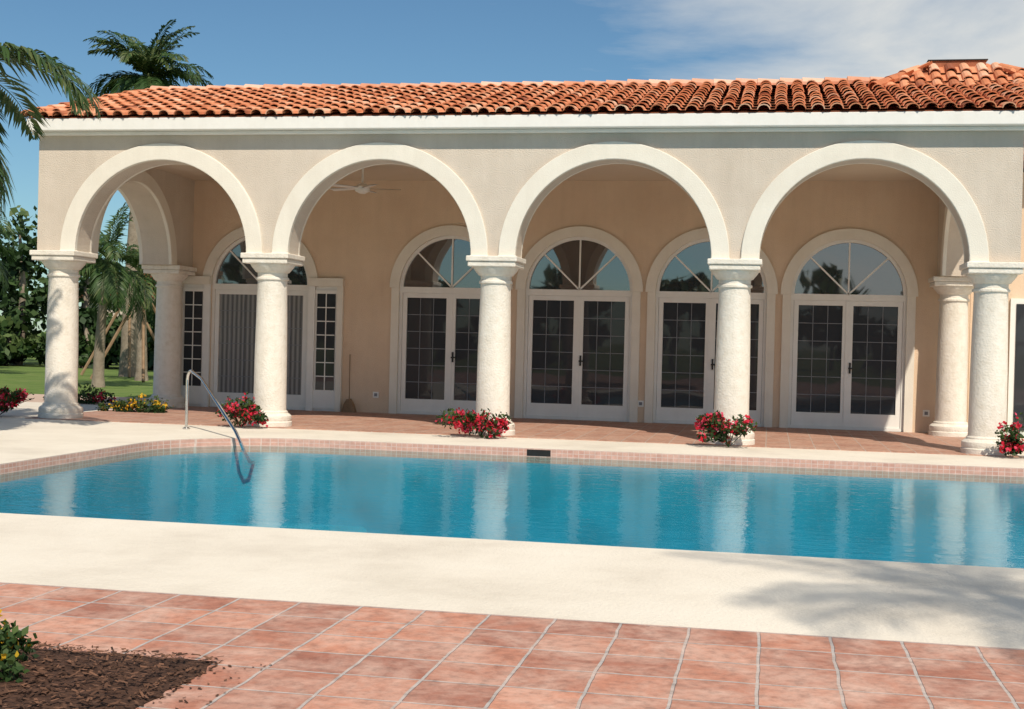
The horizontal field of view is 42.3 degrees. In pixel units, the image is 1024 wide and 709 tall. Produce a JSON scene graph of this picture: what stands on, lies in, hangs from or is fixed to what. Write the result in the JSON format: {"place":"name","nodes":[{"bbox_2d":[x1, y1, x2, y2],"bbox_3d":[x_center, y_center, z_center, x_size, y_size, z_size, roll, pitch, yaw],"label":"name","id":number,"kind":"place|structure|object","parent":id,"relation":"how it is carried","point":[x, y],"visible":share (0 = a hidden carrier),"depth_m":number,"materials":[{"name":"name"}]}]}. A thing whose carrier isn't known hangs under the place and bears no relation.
{"place":"outdoors","nodes":[
{"label":"outdoors","id":0,"kind":"place"},
{"bbox_2d":[22,394,147,405],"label":"garden path","id":1,"kind":"structure","parent":0,"point":[38,397],"depth_m":29.34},
{"bbox_2d":[43,383,115,404],"bbox_3d":[-8.913,0.796,27.214,1.260,0.453,1.401,1,1,-30],"label":"flowering groundcover","id":2,"kind":"object","parent":1,"relation":"on","point":[92,397],"visible":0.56,"depth_m":27.10,"materials":[{"name":"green plant"}]},
{"bbox_2d":[89,274,156,316],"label":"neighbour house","id":3,"kind":"structure","parent":0,"point":[112,303],"depth_m":70.04,"materials":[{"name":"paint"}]},
{"bbox_2d":[0,402,1023,648],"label":"pool deck","id":4,"kind":"structure","parent":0,"point":[858,598],"depth_m":8.69,"materials":[{"name":"concrete"}]},
{"bbox_2d":[0,385,33,414],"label":"bougainvillea bush","id":5,"kind":"object","parent":4,"relation":"on","point":[9,400],"visible":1,"depth_m":22.43,"materials":[{"name":"red plant"}]},
{"bbox_2d":[0,42,103,221],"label":"palm tree","id":6,"kind":"object","parent":4,"relation":"on","point":[14,54],"visible":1,"depth_m":17.97,"materials":[{"name":"green plant"}]},
{"bbox_2d":[182,369,254,463],"bbox_3d":[-4.346,0.922,19.902,0.420,1.337,2.360,1,1,-34],"label":"pool handrail","id":7,"kind":"object","parent":4,"relation":"on","point":[193,372],"visible":0.94,"depth_m":19.94,"materials":[{"name":"metal"}]},
{"bbox_2d":[215,392,268,426],"bbox_3d":[-4.405,0.893,21.260,0.976,0.597,0.521,2,1,20],"label":"bougainvillea bush","id":8,"kind":"object","parent":4,"relation":"on","point":[249,411],"visible":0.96,"depth_m":21.20,"materials":[{"name":"red plant"}]},
{"bbox_2d":[435,407,513,438],"bbox_3d":[-0.571,1.057,20.437,1.197,0.481,0.700,2,1,11],"label":"bougainvillea bush","id":9,"kind":"object","parent":4,"relation":"on","point":[480,423],"visible":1,"depth_m":20.33,"materials":[{"name":"red plant"}]},
{"bbox_2d":[0,438,1023,568],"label":"swimming pool","id":10,"kind":"structure","parent":4,"relation":"in","point":[716,530],"depth_m":18.37,"materials":[{"name":"liquid"}]},
{"bbox_2d":[0,446,1023,557],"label":"pool water","id":11,"kind":"structure","parent":10,"relation":"in","point":[618,469],"depth_m":16.49,"materials":[{"name":"blue liquid"}]},
{"bbox_2d":[694,410,756,446],"bbox_3d":[3.179,1.104,19.710,0.940,0.551,0.572,2,1,11],"label":"bougainvillea bush","id":12,"kind":"object","parent":4,"relation":"on","point":[717,427],"visible":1,"depth_m":19.68,"materials":[{"name":"red plant"}]},
{"bbox_2d":[995,412,1023,455],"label":"bougainvillea bush","id":13,"kind":"object","parent":4,"relation":"on","point":[1012,443],"visible":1,"depth_m":19.00,"materials":[{"name":"red plant"}]},
{"bbox_2d":[0,582,1023,708],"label":"terracotta terrace","id":14,"kind":"structure","parent":0,"point":[326,656],"depth_m":6.30,"materials":[{"name":"tile"}]},
{"bbox_2d":[0,641,271,708],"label":"mulch bed","id":15,"kind":"object","parent":14,"relation":"on","point":[59,678],"visible":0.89,"depth_m":5.61,"materials":[{"name":"brown wood"}]},
{"bbox_2d":[0,645,29,682],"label":"lantana plant","id":16,"kind":"object","parent":15,"relation":"on","point":[7,659],"visible":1,"depth_m":5.49,"materials":[{"name":"green plant"}]},
{"bbox_2d":[0,609,38,662],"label":"lantana plant","id":17,"kind":"object","parent":15,"relation":"on","point":[9,638],"visible":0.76,"depth_m":5.80,"materials":[{"name":"green plant"}]},
{"bbox_2d":[0,331,1023,437],"bbox_3d":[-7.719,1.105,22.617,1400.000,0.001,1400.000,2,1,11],"label":"lawn ground","id":18,"kind":"structure","parent":0,"point":[28,375],"depth_m":39.66,"materials":[{"name":"green plant"}]},
{"bbox_2d":[0,216,36,294],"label":"palm tree","id":19,"kind":"object","parent":18,"relation":"on","point":[8,237],"visible":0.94,"depth_m":42.07,"materials":[{"name":"green plant"}]},
{"bbox_2d":[0,205,155,370],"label":"garden trees","id":20,"kind":"object","parent":18,"relation":"on","point":[19,343],"visible":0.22,"depth_m":54.48,"materials":[{"name":"green plant"}]},
{"bbox_2d":[79,202,155,387],"bbox_3d":[-10.709,-1.710,35.500,3.606,5.214,3.310,1,1,-28],"label":"palm tree","id":21,"kind":"object","parent":18,"relation":"on","point":[102,271],"visible":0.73,"depth_m":35.56,"materials":[{"name":"green plant"}]},
{"bbox_2d":[88,245,156,381],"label":"palm tree","id":22,"kind":"object","parent":18,"relation":"on","point":[141,373],"visible":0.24,"depth_m":41.03,"materials":[{"name":"green plant"}]},
{"bbox_2d":[80,19,213,377],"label":"palm tree","id":23,"kind":"object","parent":18,"relation":"on","point":[149,62],"visible":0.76,"depth_m":44.30,"materials":[{"name":"green plant"}]},
{"bbox_2d":[37,110,1023,276],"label":"stucco walls","id":24,"kind":"structure","parent":18,"relation":"on","point":[737,173],"depth_m":20.92,"materials":[{"name":"beige paint"}]},
{"bbox_2d":[60,140,988,275],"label":"arch mouldings","id":25,"kind":"object","parent":24,"relation":"attached to","point":[946,182],"visible":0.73,"depth_m":20.88,"materials":[{"name":"white paint"}]},
{"bbox_2d":[27,110,1023,135],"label":"white fascia","id":26,"kind":"structure","parent":24,"relation":"attached to","point":[761,122],"depth_m":20.51,"materials":[{"name":"paint"}]},
{"bbox_2d":[29,84,1023,117],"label":"roof deck","id":27,"kind":"structure","parent":26,"relation":"on","point":[799,108],"depth_m":21.26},
{"bbox_2d":[150,76,884,89],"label":"ridge tiles","id":28,"kind":"object","parent":27,"relation":"on","point":[788,81],"visible":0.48,"depth_m":24.80,"materials":[{"name":"tile"}]},
{"bbox_2d":[21,78,1023,117],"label":"clay tile roof","id":29,"kind":"structure","parent":27,"relation":"on","point":[239,100],"depth_m":22.27,"materials":[{"name":"tile"}]},
{"bbox_2d":[860,59,1023,111],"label":"tiled vent turret","id":30,"kind":"object","parent":29,"relation":"on","point":[953,72],"visible":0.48,"depth_m":22.92,"materials":[{"name":"tile"}]},
{"bbox_2d":[154,164,919,180],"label":"arcade ceiling","id":31,"kind":"structure","parent":24,"relation":"attached to","point":[627,172],"depth_m":24.44,"materials":[{"name":"paint"}]},
{"bbox_2d":[329,168,400,193],"bbox_3d":[-2.695,-3.176,24.001,1.381,0.520,1.319,2,1,11],"label":"ceiling fan","id":32,"kind":"object","parent":31,"relation":"hanging from","point":[362,188],"visible":0.91,"depth_m":23.89,"materials":[{"name":"white paint"}]},
{"bbox_2d":[761,315,793,399],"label":"door hinges","id":33,"kind":"object","parent":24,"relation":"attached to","point":[762,358],"depth_m":25.36,"materials":[{"name":"silver metal"}]},
{"bbox_2d":[193,180,970,432],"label":"back wall","id":34,"kind":"structure","parent":18,"relation":"on","point":[357,241],"depth_m":25.51,"materials":[{"name":"beige paint"}]},
{"bbox_2d":[181,227,343,411],"bbox_3d":[-5.110,-0.774,26.808,3.560,3.740,0.245,2,1,11],"label":"arched french door","id":35,"kind":"structure","parent":34,"relation":"attached to","point":[315,311],"depth_m":26.93,"materials":[{"name":"white paint"}]},
{"bbox_2d":[388,225,512,415],"bbox_3d":[-1.209,-0.669,26.078,2.480,3.740,0.190,2,1,11],"label":"arched french door","id":36,"kind":"structure","parent":34,"relation":"attached to","point":[435,278],"depth_m":26.17,"materials":[{"name":"white paint"}]},
{"bbox_2d":[514,226,642,421],"bbox_3d":[1.283,-0.602,25.593,2.480,3.740,0.190,2,1,11],"label":"arched french door","id":37,"kind":"structure","parent":34,"relation":"attached to","point":[579,289],"depth_m":25.61,"materials":[{"name":"white paint"}]},
{"bbox_2d":[373,392,929,416],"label":"wall outlets","id":38,"kind":"object","parent":34,"relation":"attached to","point":[926,413],"depth_m":25.30,"materials":[{"name":"white paint"}]},
{"bbox_2d":[644,228,777,426],"bbox_3d":[3.766,-0.535,25.110,2.480,3.740,0.190,2,1,11],"label":"arched french door","id":39,"kind":"structure","parent":34,"relation":"attached to","point":[682,283],"depth_m":25.21,"materials":[{"name":"white paint"}]},
{"bbox_2d":[779,228,917,431],"bbox_3d":[6.248,-0.468,24.628,2.480,3.740,0.190,2,1,11],"label":"arched french door","id":40,"kind":"structure","parent":34,"relation":"attached to","point":[848,337],"depth_m":24.64,"materials":[{"name":"white paint"}]},
{"bbox_2d":[0,0,1023,331],"label":"sky","id":41,"kind":"structure","parent":0,"point":[239,42],"materials":[{"name":"blue"}]},
{"bbox_2d":[26,406,1020,457],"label":"arcade floor","id":42,"kind":"structure","parent":0,"point":[833,439],"depth_m":22.52,"materials":[{"name":"tile"}]},
{"bbox_2d":[38,260,85,418],"bbox_3d":[-7.685,-0.255,22.603,0.740,2.660,0.740,2,1,11],"label":"column shaft","id":43,"kind":"object","parent":42,"relation":"on","point":[61,376],"visible":1,"depth_m":22.37,"materials":[{"name":"white stone"}]},
{"bbox_2d":[29,250,97,262],"bbox_3d":[-7.649,-1.669,22.588,0.820,0.167,0.820,2,1,11],"label":"column abacus","id":44,"kind":"object","parent":43,"relation":"on","point":[63,255],"depth_m":22.23,"materials":[{"name":"white stone"}]},
{"bbox_2d":[96,393,173,412],"bbox_3d":[-7.016,0.901,24.711,1.521,0.390,0.671,2,1,11],"label":"flowering groundcover","id":45,"kind":"object","parent":42,"relation":"on","point":[155,406],"visible":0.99,"depth_m":24.61,"materials":[{"name":"yellow plant"}]},
{"bbox_2d":[148,274,187,407],"bbox_3d":[-6.911,-0.277,26.578,0.740,2.660,0.740,2,1,11],"label":"column shaft","id":46,"kind":"object","parent":42,"relation":"on","point":[167,354],"visible":0.88,"depth_m":26.35,"materials":[{"name":"white stone"}]},
{"bbox_2d":[142,265,196,275],"bbox_3d":[-6.876,-1.691,26.564,0.820,0.167,0.820,2,1,11],"label":"column abacus","id":47,"kind":"object","parent":46,"relation":"on","point":[169,269],"depth_m":26.20,"materials":[{"name":"white stone"}]},
{"bbox_2d":[247,263,294,426],"bbox_3d":[-3.985,-0.155,21.884,0.740,2.660,0.740,2,1,11],"label":"column shaft","id":48,"kind":"object","parent":42,"relation":"on","point":[270,376],"visible":0.84,"depth_m":21.65,"materials":[{"name":"white stone"}]},
{"bbox_2d":[240,253,304,265],"bbox_3d":[-3.950,-1.569,21.869,0.820,0.167,0.820,2,1,11],"label":"column abacus","id":49,"kind":"object","parent":48,"relation":"on","point":[279,258],"depth_m":21.50,"materials":[{"name":"white stone"}]},
{"bbox_2d":[341,356,355,412],"bbox_3d":[-3.225,0.573,26.316,0.280,1.151,0.184,2,1,11],"label":"broom","id":50,"kind":"object","parent":42,"relation":"on","point":[348,405],"visible":1,"depth_m":26.24,"materials":[{"name":"brown wood"}]},
{"bbox_2d":[469,267,518,435],"bbox_3d":[-0.286,-0.055,21.164,0.740,2.660,0.740,2,1,11],"label":"column shaft","id":51,"kind":"object","parent":42,"relation":"on","point":[493,366],"visible":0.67,"depth_m":20.94,"materials":[{"name":"white stone"}]},
{"bbox_2d":[466,255,525,269],"bbox_3d":[-0.250,-1.469,21.150,0.820,0.167,0.820,2,1,11],"label":"column abacus","id":52,"kind":"object","parent":51,"relation":"on","point":[497,261],"depth_m":20.78,"materials":[{"name":"white stone"}]},
{"bbox_2d":[706,270,758,444],"bbox_3d":[3.414,0.045,20.445,0.740,2.660,0.740,2,1,11],"label":"column shaft","id":53,"kind":"object","parent":42,"relation":"on","point":[732,380],"visible":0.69,"depth_m":20.21,"materials":[{"name":"white stone"}]},
{"bbox_2d":[707,258,762,272],"bbox_3d":[3.449,-1.369,20.430,0.820,0.167,0.820,2,1,11],"label":"column abacus","id":54,"kind":"object","parent":53,"relation":"on","point":[737,264],"depth_m":20.05,"materials":[{"name":"white stone"}]},
{"bbox_2d":[928,286,973,436],"bbox_3d":[7.887,0.123,23.701,0.740,2.660,0.740,2,1,11],"label":"column shaft","id":55,"kind":"object","parent":42,"relation":"on","point":[951,388],"visible":0.98,"depth_m":23.47,"materials":[{"name":"white stone"}]},
{"bbox_2d":[928,276,973,287],"bbox_3d":[7.922,-1.291,23.686,0.820,0.167,0.820,2,1,11],"label":"column abacus","id":56,"kind":"object","parent":55,"relation":"on","point":[934,281],"depth_m":23.33,"materials":[{"name":"white stone"}]},
{"bbox_2d":[960,274,1017,455],"bbox_3d":[7.113,0.145,19.726,0.740,2.660,0.740,2,1,11],"label":"column shaft","id":57,"kind":"object","parent":42,"relation":"on","point":[987,414],"visible":0.88,"depth_m":19.50,"materials":[{"name":"white stone"}]},
{"bbox_2d":[959,262,1023,275],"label":"column abacus","id":58,"kind":"object","parent":57,"relation":"on","point":[1016,268],"depth_m":19.34,"materials":[{"name":"white stone"}]},
{"bbox_2d":[967,157,1023,435],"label":"house wing","id":59,"kind":"structure","parent":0,"point":[1015,392],"depth_m":24.06,"materials":[{"name":"beige paint"}]},
{"bbox_2d":[1007,298,1023,435],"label":"wing doors","id":60,"kind":"structure","parent":59,"relation":"in","point":[1015,402],"depth_m":24.04,"materials":[{"name":"white paint"}]}
]}

